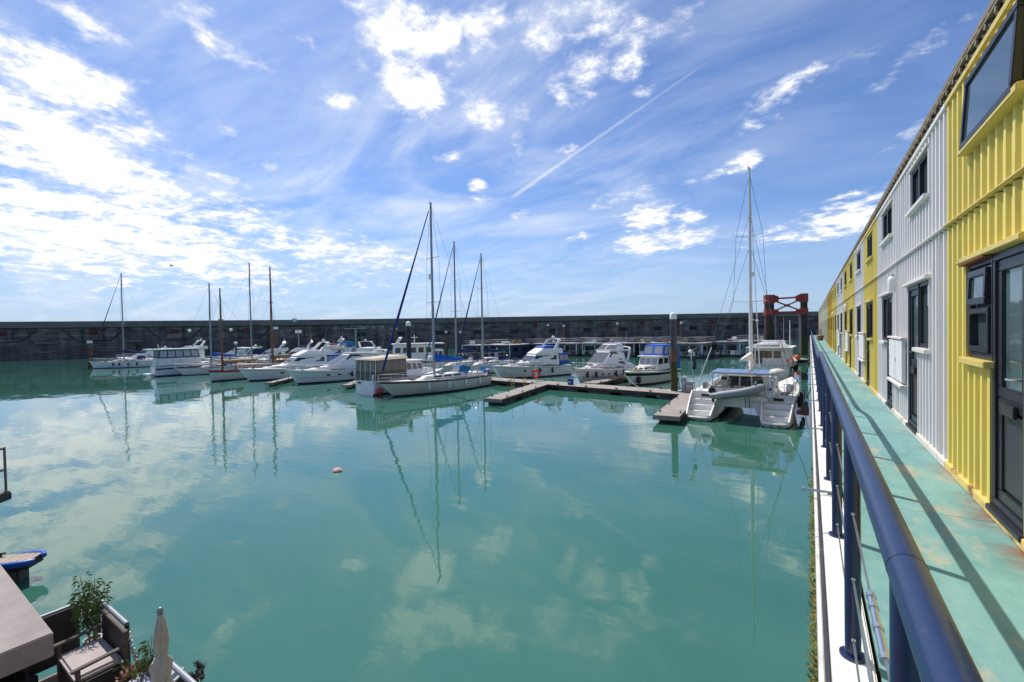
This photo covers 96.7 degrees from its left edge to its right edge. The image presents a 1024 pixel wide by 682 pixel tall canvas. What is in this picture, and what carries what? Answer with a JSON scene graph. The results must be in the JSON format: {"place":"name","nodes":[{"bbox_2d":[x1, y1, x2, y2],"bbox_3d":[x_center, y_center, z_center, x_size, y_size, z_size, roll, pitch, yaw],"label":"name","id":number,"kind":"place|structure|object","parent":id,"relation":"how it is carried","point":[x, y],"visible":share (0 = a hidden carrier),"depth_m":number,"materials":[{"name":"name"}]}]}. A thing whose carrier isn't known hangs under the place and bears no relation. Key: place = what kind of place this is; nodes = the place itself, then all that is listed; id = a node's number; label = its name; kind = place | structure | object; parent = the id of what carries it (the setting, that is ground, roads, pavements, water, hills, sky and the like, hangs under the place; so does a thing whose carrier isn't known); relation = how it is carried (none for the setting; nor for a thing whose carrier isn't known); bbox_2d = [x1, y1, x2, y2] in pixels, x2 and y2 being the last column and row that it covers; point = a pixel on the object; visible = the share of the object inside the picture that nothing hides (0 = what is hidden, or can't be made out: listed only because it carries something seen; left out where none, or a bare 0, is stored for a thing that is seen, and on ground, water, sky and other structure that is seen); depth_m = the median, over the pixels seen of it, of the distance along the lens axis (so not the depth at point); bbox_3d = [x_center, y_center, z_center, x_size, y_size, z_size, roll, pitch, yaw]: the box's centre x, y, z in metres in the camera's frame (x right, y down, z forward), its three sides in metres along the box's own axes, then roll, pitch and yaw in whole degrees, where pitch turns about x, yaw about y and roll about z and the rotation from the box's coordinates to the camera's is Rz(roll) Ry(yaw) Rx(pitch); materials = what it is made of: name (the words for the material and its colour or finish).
{"place":"outdoors","nodes":[
{"label":"outdoors","id":0,"kind":"place"},
{"bbox_2d":[0,340,812,681],"bbox_3d":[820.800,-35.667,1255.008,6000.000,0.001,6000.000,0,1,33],"label":"water","id":1,"kind":"structure","parent":0,"point":[238,530],"depth_m":13.10,"materials":[{"name":"teal liquid"}]},
{"bbox_2d":[0,447,11,502],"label":"balcony houseboat","id":2,"kind":"object","parent":1,"relation":"on","point":[6,495],"visible":1,"depth_m":9.95,"materials":[{"name":"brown metal"}]},
{"bbox_2d":[0,550,46,582],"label":"jetty","id":3,"kind":"object","parent":1,"relation":"in","point":[16,566],"visible":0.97,"depth_m":10.46,"materials":[{"name":"brown wood"}]},
{"bbox_2d":[87,341,92,368],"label":"mooring pile","id":4,"kind":"object","parent":1,"relation":"in","point":[89,348],"visible":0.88,"depth_m":88.15,"materials":[{"name":"white paint"}]},
{"bbox_2d":[18,596,196,681],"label":"terrace houseboat","id":5,"kind":"object","parent":1,"relation":"on","point":[60,625],"visible":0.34,"depth_m":5.74,"materials":[{"name":"grey wood"}]},
{"bbox_2d":[0,668,37,681],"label":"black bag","id":6,"kind":"object","parent":5,"relation":"on","point":[17,676],"visible":0.67,"depth_m":5.37,"materials":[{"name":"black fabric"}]},
{"bbox_2d":[0,565,53,678],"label":"awning","id":7,"kind":"object","parent":5,"relation":"on","point":[26,637],"visible":1,"depth_m":5.16,"materials":[{"name":"grey fabric"}]},
{"bbox_2d":[65,572,114,644],"bbox_3d":[-5.425,3.602,5.868,0.466,1.179,0.428,0,1,33],"label":"bamboo plant","id":8,"kind":"object","parent":5,"relation":"on","point":[85,605],"visible":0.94,"depth_m":5.84,"materials":[{"name":"green plant"}]},
{"bbox_2d":[54,609,128,681],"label":"armchair","id":9,"kind":"object","parent":5,"relation":"on","point":[98,660],"visible":0.94,"depth_m":5.36,"materials":[{"name":"dark brown wicker"},{"name":"beige fabric cushion"}]},
{"bbox_2d":[116,663,140,681],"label":"potted shrub","id":10,"kind":"object","parent":5,"relation":"on","point":[123,679],"visible":0.46,"depth_m":5.16,"materials":[{"name":"plant"}]},
{"bbox_2d":[112,638,154,681],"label":"potted shrub","id":11,"kind":"object","parent":5,"relation":"on","point":[146,661],"visible":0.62,"depth_m":5.15,"materials":[{"name":"green plant"}]},
{"bbox_2d":[129,666,184,681],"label":"lounge seat","id":12,"kind":"object","parent":5,"relation":"on","point":[174,675],"visible":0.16,"depth_m":5.12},
{"bbox_2d":[149,607,174,681],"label":"parasol","id":13,"kind":"object","parent":5,"relation":"on","point":[160,669],"visible":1,"depth_m":3.88,"materials":[{"name":"beige fabric"}]},
{"bbox_2d":[188,660,205,681],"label":"potted shrub","id":14,"kind":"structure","parent":5,"relation":"on","point":[199,667],"depth_m":4.77,"materials":[{"name":"green plant"}]},
{"bbox_2d":[89,273,152,368],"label":"sailing yacht","id":15,"kind":"object","parent":1,"relation":"on","point":[141,361],"visible":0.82,"depth_m":89.07,"materials":[{"name":"paint"}]},
{"bbox_2d":[116,339,165,359],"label":"motor yacht","id":16,"kind":"object","parent":1,"relation":"on","point":[149,352],"visible":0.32,"depth_m":97.10,"materials":[{"name":"paint"}]},
{"bbox_2d":[143,344,215,376],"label":"trawler yacht","id":17,"kind":"object","parent":1,"relation":"on","point":[166,361],"visible":0.75,"depth_m":67.78,"materials":[{"name":"paint"}]},
{"bbox_2d":[144,339,218,362],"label":"flybridge cruiser","id":18,"kind":"object","parent":1,"relation":"on","point":[201,353],"visible":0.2,"depth_m":92.82,"materials":[{"name":"paint"}]},
{"bbox_2d":[174,283,249,375],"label":"sailing yacht","id":19,"kind":"object","parent":1,"relation":"on","point":[184,371],"visible":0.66,"depth_m":69.62,"materials":[{"name":"paint"}]},
{"bbox_2d":[200,288,266,381],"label":"wooden sailing boat","id":20,"kind":"object","parent":1,"relation":"on","point":[222,374],"visible":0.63,"depth_m":58.01,"materials":[{"name":"brown wood"}]},
{"bbox_2d":[212,344,263,362],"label":"motor yacht","id":21,"kind":"object","parent":1,"relation":"on","point":[241,350],"visible":0.26,"depth_m":95.86,"materials":[{"name":"paint"}]},
{"bbox_2d":[213,263,288,363],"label":"sailing yacht","id":22,"kind":"object","parent":1,"relation":"on","point":[267,360],"visible":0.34,"depth_m":77.15,"materials":[{"name":"paint"}]},
{"bbox_2d":[231,336,288,359],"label":"flybridge cruiser","id":23,"kind":"object","parent":1,"relation":"on","point":[282,348],"visible":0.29,"depth_m":89.14,"materials":[{"name":"paint"}]},
{"bbox_2d":[232,267,313,365],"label":"wooden sailing boat","id":24,"kind":"object","parent":1,"relation":"on","point":[275,362],"visible":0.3,"depth_m":71.04,"materials":[{"name":"brown wood"}]},
{"bbox_2d":[265,377,293,385],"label":"pontoon","id":25,"kind":"object","parent":1,"relation":"on","point":[279,381],"visible":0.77,"depth_m":52.25,"materials":[{"name":"grey wood"}]},
{"bbox_2d":[253,336,313,358],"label":"flybridge cruiser","id":26,"kind":"object","parent":1,"relation":"on","point":[298,349],"visible":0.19,"depth_m":85.16,"materials":[{"name":"paint"}]},
{"bbox_2d":[237,336,338,380],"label":"flybridge cruiser","id":27,"kind":"object","parent":1,"relation":"on","point":[302,359],"visible":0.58,"depth_m":59.36,"materials":[{"name":"paint"}]},
{"bbox_2d":[284,333,343,358],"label":"flybridge cruiser","id":28,"kind":"object","parent":1,"relation":"on","point":[338,351],"visible":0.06,"depth_m":83.94,"materials":[{"name":"paint"}]},
{"bbox_2d":[285,343,386,383],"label":"motor yacht","id":29,"kind":"object","parent":1,"relation":"on","point":[340,368],"visible":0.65,"depth_m":54.05,"materials":[{"name":"paint"}]},
{"bbox_2d":[330,339,356,353],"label":"motor yacht","id":30,"kind":"object","parent":1,"relation":"on","point":[346,346],"visible":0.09,"depth_m":84.18,"materials":[{"name":"paint"}]},
{"bbox_2d":[357,339,391,355],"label":"flybridge cruiser","id":31,"kind":"object","parent":1,"relation":"on","point":[366,349],"visible":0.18,"depth_m":78.36,"materials":[{"name":"paint"}]},
{"bbox_2d":[354,354,442,395],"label":"canopy launch","id":32,"kind":"object","parent":1,"relation":"on","point":[368,370],"visible":0.62,"depth_m":42.23,"materials":[{"name":"paint"}]},
{"bbox_2d":[406,321,410,358],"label":"mooring pile","id":33,"kind":"object","parent":1,"relation":"in","point":[408,333],"visible":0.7,"depth_m":57.55,"materials":[{"name":"white paint"}]},
{"bbox_2d":[374,335,454,366],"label":"fishing trawler","id":34,"kind":"object","parent":1,"relation":"on","point":[418,350],"visible":0.23,"depth_m":64.68,"materials":[{"name":"paint"}]},
{"bbox_2d":[376,202,492,396],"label":"sailing yacht","id":35,"kind":"object","parent":1,"relation":"on","point":[459,377],"visible":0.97,"depth_m":42.81,"materials":[{"name":"paint"},{"name":"aluminium"},{"name":"navy canvas"}]},
{"bbox_2d":[423,241,487,372],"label":"sailing yacht","id":36,"kind":"object","parent":1,"relation":"on","point":[468,361],"visible":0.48,"depth_m":61.43,"materials":[{"name":"paint"}]},
{"bbox_2d":[453,254,516,373],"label":"sailing yacht","id":37,"kind":"object","parent":1,"relation":"on","point":[499,361],"visible":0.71,"depth_m":61.55,"materials":[{"name":"paint"}]},
{"bbox_2d":[461,339,509,358],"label":"houseboat","id":38,"kind":"object","parent":1,"relation":"on","point":[472,346],"visible":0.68,"depth_m":98.49,"materials":[{"name":"white paint"}]},
{"bbox_2d":[488,340,534,358],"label":"houseboat","id":39,"kind":"object","parent":1,"relation":"on","point":[518,349],"visible":0.75,"depth_m":96.93,"materials":[{"name":"blue paint"}]},
{"bbox_2d":[483,384,547,404],"bbox_3d":[0.606,4.538,38.774,1.610,0.862,10.024,-1,1,25],"label":"pontoon","id":40,"kind":"object","parent":1,"relation":"on","point":[506,397],"visible":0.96,"depth_m":37.10,"materials":[{"name":"grey wood"}]},
{"bbox_2d":[489,332,573,377],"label":"flybridge cruiser","id":41,"kind":"object","parent":1,"relation":"on","point":[544,359],"visible":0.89,"depth_m":55.30,"materials":[{"name":"paint"}]},
{"bbox_2d":[526,338,567,349],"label":"houseboat","id":42,"kind":"object","parent":1,"relation":"on","point":[550,342],"visible":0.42,"depth_m":101.83,"materials":[{"name":"white paint"}]},
{"bbox_2d":[559,337,597,356],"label":"houseboat","id":43,"kind":"object","parent":1,"relation":"on","point":[573,348],"visible":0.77,"depth_m":98.37,"materials":[{"name":"white paint"}]},
{"bbox_2d":[490,377,689,399],"bbox_3d":[5.749,4.364,42.408,22.660,0.862,2.360,0,2,41],"label":"pontoon","id":44,"kind":"object","parent":1,"relation":"on","point":[626,390],"visible":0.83,"depth_m":39.97,"materials":[{"name":"grey wood"}]},
{"bbox_2d":[581,337,622,356],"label":"houseboat","id":45,"kind":"object","parent":1,"relation":"on","point":[592,347],"visible":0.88,"depth_m":95.96,"materials":[{"name":"white paint"}]},
{"bbox_2d":[572,340,634,382],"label":"motor yacht","id":46,"kind":"object","parent":1,"relation":"on","point":[606,360],"visible":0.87,"depth_m":49.32,"materials":[{"name":"paint"}]},
{"bbox_2d":[583,374,627,384],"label":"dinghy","id":47,"kind":"object","parent":1,"relation":"on","point":[604,381],"visible":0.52,"depth_m":45.15,"materials":[{"name":"plastic"}]},
{"bbox_2d":[608,375,627,381],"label":"rope heap","id":48,"kind":"object","parent":47,"relation":"on","point":[621,378],"visible":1,"depth_m":44.77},
{"bbox_2d":[610,337,652,356],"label":"houseboat","id":49,"kind":"object","parent":1,"relation":"on","point":[632,343],"visible":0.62,"depth_m":91.62,"materials":[{"name":"white paint"}]},
{"bbox_2d":[624,344,680,385],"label":"cabin cruiser","id":50,"kind":"object","parent":1,"relation":"on","point":[653,367],"visible":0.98,"depth_m":46.76,"materials":[{"name":"paint"}]},
{"bbox_2d":[638,337,680,354],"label":"houseboat","id":51,"kind":"object","parent":1,"relation":"on","point":[665,340],"visible":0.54,"depth_m":89.97,"materials":[{"name":"white paint"}]},
{"bbox_2d":[653,394,689,420],"bbox_3d":[11.155,4.498,30.290,1.510,0.862,9.383,0,1,29],"label":"pontoon","id":52,"kind":"object","parent":1,"relation":"on","point":[675,409],"visible":0.66,"depth_m":27.86,"materials":[{"name":"grey wood"}]},
{"bbox_2d":[685,381,695,392],"bbox_3d":[13.983,3.580,35.697,0.660,0.870,0.660,0,1,33],"label":"service pedestal","id":53,"kind":"object","parent":52,"relation":"on","point":[689,386],"visible":0.73,"depth_m":35.45,"materials":[{"name":"grey"}]},
{"bbox_2d":[667,312,681,391],"bbox_3d":[12.949,2.112,36.445,1.100,8.816,0.920,0,1,33],"label":"mooring pile","id":54,"kind":"object","parent":1,"relation":"in","point":[673,353],"visible":0.87,"depth_m":36.25,"materials":[{"name":"black paint"}]},
{"bbox_2d":[677,337,713,358],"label":"houseboat","id":55,"kind":"object","parent":1,"relation":"on","point":[702,350],"visible":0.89,"depth_m":83.58,"materials":[{"name":"white paint"}]},
{"bbox_2d":[712,337,748,356],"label":"houseboat","id":56,"kind":"object","parent":1,"relation":"on","point":[733,347],"visible":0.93,"depth_m":85.59,"materials":[{"name":"grey"}]},
{"bbox_2d":[684,160,804,428],"bbox_3d":[15.618,-3.537,30.285,6.257,17.050,11.445,0,1,36],"label":"catamaran","id":57,"kind":"object","parent":1,"relation":"on","point":[774,402],"visible":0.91,"depth_m":27.85,"materials":[{"name":"paint"}]},
{"bbox_2d":[729,376,738,386],"bbox_3d":[14.168,2.648,29.166,0.697,0.819,0.036,0,1,36],"label":"saloon door","id":58,"kind":"structure","parent":57,"relation":"in","point":[734,379],"depth_m":29.10,"materials":[{"name":"black glass"}]},
{"bbox_2d":[708,384,765,401],"bbox_3d":[13.140,3.004,26.606,3.070,0.870,1.480,-13,-16,35],"label":"inflatable dinghy","id":59,"kind":"object","parent":57,"relation":"hanging from","point":[754,390],"visible":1,"depth_m":26.07,"materials":[{"name":"grey"}]},
{"bbox_2d":[740,376,750,386],"bbox_3d":[14.754,2.645,28.745,0.644,0.819,0.036,0,1,36],"label":"saloon door","id":60,"kind":"structure","parent":57,"relation":"in","point":[745,380],"depth_m":28.73,"materials":[{"name":"black glass"}]},
{"bbox_2d":[736,335,763,343],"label":"houseboat","id":61,"kind":"object","parent":1,"relation":"on","point":[760,337],"visible":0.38,"depth_m":93.49,"materials":[{"name":"white paint"}]},
{"bbox_2d":[745,317,797,378],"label":"motor trawler","id":62,"kind":"object","parent":1,"relation":"on","point":[770,357],"visible":0.63,"depth_m":49.82,"materials":[{"name":"white paint"}]},
{"bbox_2d":[757,342,785,345],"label":"inflatable dinghy","id":63,"kind":"object","parent":62,"relation":"on","point":[770,344],"visible":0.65,"depth_m":50.65,"materials":[{"name":"white rubber"}]},
{"bbox_2d":[763,293,807,354],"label":"red gantry","id":64,"kind":"object","parent":1,"relation":"in","point":[769,324],"visible":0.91,"depth_m":88.15,"materials":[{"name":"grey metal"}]},
{"bbox_2d":[0,0,990,321],"label":"sky","id":65,"kind":"structure","parent":0,"point":[594,155],"materials":[{"name":"blue"}]},
{"bbox_2d":[801,486,831,495],"bbox_3d":[2.907,1.420,4.301,0.300,0.047,0.060,0,1,33],"label":"steel hook","id":66,"kind":"object","parent":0,"point":[828,493],"visible":0.65,"depth_m":4.30,"materials":[{"name":"silver metal"}]},
{"bbox_2d":[813,335,1023,681],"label":"walkway","id":67,"kind":"structure","parent":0,"point":[972,552],"depth_m":3.26,"materials":[{"name":"teal paint"}]},
{"bbox_2d":[824,298,825,341],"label":"container house","id":68,"kind":"structure","parent":67,"relation":"on","point":[825,320],"depth_m":44.93,"materials":[{"name":"grey"}]},
{"bbox_2d":[825,294,827,343],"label":"container house","id":69,"kind":"structure","parent":67,"relation":"on","point":[826,299],"depth_m":40.19,"materials":[{"name":"grey"}]},
{"bbox_2d":[828,291,830,346],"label":"container house","id":70,"kind":"structure","parent":67,"relation":"on","point":[829,323],"depth_m":34.37,"materials":[{"name":"yellow"}]},
{"bbox_2d":[830,287,831,348],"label":"container house","id":71,"kind":"structure","parent":67,"relation":"on","point":[831,314],"depth_m":31.55,"materials":[{"name":"yellow"}]},
{"bbox_2d":[831,283,833,350],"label":"container house","id":72,"kind":"structure","parent":67,"relation":"on","point":[832,288],"depth_m":29.07,"materials":[{"name":"yellow"}]},
{"bbox_2d":[833,278,836,352],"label":"container house","id":73,"kind":"structure","parent":67,"relation":"on","point":[835,317],"depth_m":26.48,"materials":[{"name":"yellow"}]},
{"bbox_2d":[836,274,839,355],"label":"container house","id":74,"kind":"structure","parent":67,"relation":"on","point":[838,309],"depth_m":23.91,"materials":[{"name":"grey"}]},
{"bbox_2d":[839,265,843,360],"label":"container house","id":75,"kind":"structure","parent":67,"relation":"on","point":[841,356],"depth_m":21.36,"materials":[{"name":"grey"}]},
{"bbox_2d":[842,258,848,365],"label":"container house","id":76,"kind":"structure","parent":67,"relation":"on","point":[845,301],"depth_m":18.97,"materials":[{"name":"grey"}]},
{"bbox_2d":[844,330,848,351],"bbox_3d":[13.075,-0.012,17.787,0.080,0.790,1.510,0,1,33],"label":"meter cabinet","id":77,"kind":"object","parent":76,"relation":"attached to","point":[846,339],"visible":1,"depth_m":17.30,"materials":[{"name":"silver metal"}]},
{"bbox_2d":[847,246,854,371],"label":"container house","id":78,"kind":"structure","parent":67,"relation":"on","point":[851,296],"depth_m":16.30,"materials":[{"name":"yellow"}]},
{"bbox_2d":[853,230,863,381],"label":"container house","id":79,"kind":"structure","parent":67,"relation":"on","point":[858,250],"depth_m":13.79,"materials":[{"name":"grey"}]},
{"bbox_2d":[858,306,860,377],"bbox_3d":[10.423,0.022,13.594,0.141,2.115,0.746,0,1,33],"label":"door","id":80,"kind":"structure","parent":79,"relation":"in","point":[859,374],"depth_m":13.78,"materials":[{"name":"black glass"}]},
{"bbox_2d":[857,332,865,361],"bbox_3d":[9.760,0.155,12.717,0.080,0.790,1.510,0,1,33],"label":"meter cabinet","id":81,"kind":"object","parent":79,"relation":"attached to","point":[862,345],"visible":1,"depth_m":12.36,"materials":[{"name":"silver metal"}]},
{"bbox_2d":[862,204,878,396],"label":"container house","id":82,"kind":"structure","parent":67,"relation":"on","point":[870,302],"depth_m":11.11,"materials":[{"name":"yellow"}]},
{"bbox_2d":[865,303,869,386],"bbox_3d":[9.182,0.084,11.697,0.141,2.115,0.766,0,1,33],"label":"door","id":83,"kind":"structure","parent":82,"relation":"in","point":[867,383],"depth_m":11.87,"materials":[{"name":"black glass"}]},
{"bbox_2d":[864,234,872,263],"bbox_3d":[8.874,-2.300,11.273,0.145,0.640,1.300,0,1,33],"label":"window","id":84,"kind":"structure","parent":82,"relation":"in","point":[870,256],"depth_m":11.25,"materials":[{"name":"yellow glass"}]},
{"bbox_2d":[867,302,873,340],"bbox_3d":[8.753,-0.483,11.069,0.145,0.940,0.826,0,1,33],"label":"window","id":85,"kind":"structure","parent":82,"relation":"in","point":[870,339],"depth_m":11.30,"materials":[{"name":"black glass"}]},
{"bbox_2d":[875,161,901,419],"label":"container house","id":86,"kind":"structure","parent":67,"relation":"on","point":[887,211],"depth_m":8.70,"materials":[{"name":"grey metal"}]},
{"bbox_2d":[878,296,887,343],"bbox_3d":[7.479,-0.419,9.122,0.145,0.940,0.806,0,1,33],"label":"window","id":87,"kind":"structure","parent":86,"relation":"in","point":[884,341],"depth_m":9.34,"materials":[{"name":"black glass"}]},
{"bbox_2d":[879,204,892,247],"bbox_3d":[7.214,-2.217,8.734,0.145,0.640,1.430,0,1,33],"label":"window","id":88,"kind":"structure","parent":86,"relation":"in","point":[888,234],"depth_m":8.70,"materials":[{"name":"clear glass"}]},
{"bbox_2d":[885,294,892,409],"bbox_3d":[7.107,0.188,8.525,0.141,2.115,0.746,0,1,33],"label":"door","id":89,"kind":"structure","parent":86,"relation":"in","point":[889,301],"depth_m":8.70,"materials":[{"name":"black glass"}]},
{"bbox_2d":[887,274,895,291],"bbox_3d":[6.567,-0.997,7.865,0.124,0.302,0.140,0,1,33],"label":"wall light","id":90,"kind":"object","parent":86,"relation":"attached to","point":[891,280],"visible":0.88,"depth_m":7.82,"materials":[{"name":"white paint"}]},
{"bbox_2d":[886,336,906,388],"bbox_3d":[6.444,0.321,7.648,0.080,0.790,1.510,0,1,33],"label":"meter cabinet","id":91,"kind":"object","parent":86,"relation":"attached to","point":[897,358],"visible":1,"depth_m":7.42,"materials":[{"name":"silver metal"}]},
{"bbox_2d":[898,73,950,467],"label":"container house","id":92,"kind":"structure","parent":67,"relation":"on","point":[922,172],"depth_m":5.86,"materials":[{"name":"grey metal"}]},
{"bbox_2d":[905,284,917,434],"bbox_3d":[5.866,0.250,6.627,0.141,2.115,0.766,0,1,33],"label":"door","id":93,"kind":"structure","parent":92,"relation":"in","point":[913,290],"depth_m":6.78,"materials":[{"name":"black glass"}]},
{"bbox_2d":[905,152,928,217],"bbox_3d":[5.559,-2.134,6.204,0.145,0.640,1.300,0,1,33],"label":"window","id":94,"kind":"structure","parent":92,"relation":"in","point":[920,195],"depth_m":6.18,"materials":[{"name":"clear glass"}]},
{"bbox_2d":[912,280,931,353],"bbox_3d":[5.438,-0.317,6.000,0.145,0.940,0.826,0,1,33],"label":"window","id":95,"kind":"structure","parent":92,"relation":"in","point":[924,307],"depth_m":6.14,"materials":[{"name":"black glass"}]},
{"bbox_2d":[943,0,1023,551],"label":"container house","id":96,"kind":"structure","parent":67,"relation":"on","point":[984,224],"depth_m":3.78,"materials":[{"name":"yellow metal"}]},
{"bbox_2d":[957,257,993,368],"bbox_3d":[4.164,-0.253,4.052,0.145,0.940,0.806,0,1,33],"label":"window","id":97,"kind":"structure","parent":96,"relation":"in","point":[977,359],"depth_m":4.09,"materials":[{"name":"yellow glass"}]},
{"bbox_2d":[959,0,1023,150],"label":"window","id":98,"kind":"structure","parent":96,"relation":"in","point":[1001,64],"depth_m":3.52,"materials":[{"name":"clear glass"}]},
{"bbox_2d":[985,242,1023,542],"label":"door","id":99,"kind":"structure","parent":96,"relation":"in","point":[1007,505],"depth_m":3.52,"materials":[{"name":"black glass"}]},
{"label":"seabed","id":100,"kind":"structure","parent":0,"visible":0},
{"bbox_2d":[0,311,818,360],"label":"harbour wall","id":101,"kind":"structure","parent":100,"relation":"on","point":[36,340],"depth_m":167.70,"materials":[{"name":"concrete"}]},
{"bbox_2d":[810,358,874,656],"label":"quay wall","id":102,"kind":"structure","parent":100,"relation":"on","point":[812,446],"depth_m":19.77,"materials":[{"name":"concrete"}]},
{"bbox_2d":[804,458,817,681],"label":"quay weeds","id":103,"kind":"object","parent":102,"relation":"attached to","point":[813,657],"visible":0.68,"depth_m":3.61,"materials":[{"name":"plant"}]},
{"bbox_2d":[810,335,878,681],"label":"walkway kerb","id":104,"kind":"structure","parent":102,"relation":"on","point":[834,665],"depth_m":2.81,"materials":[{"name":"white paint"}]},
{"bbox_2d":[811,331,983,681],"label":"railing","id":105,"kind":"object","parent":104,"relation":"on","point":[927,643],"visible":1,"depth_m":1.19,"materials":[{"name":"blue metal"}]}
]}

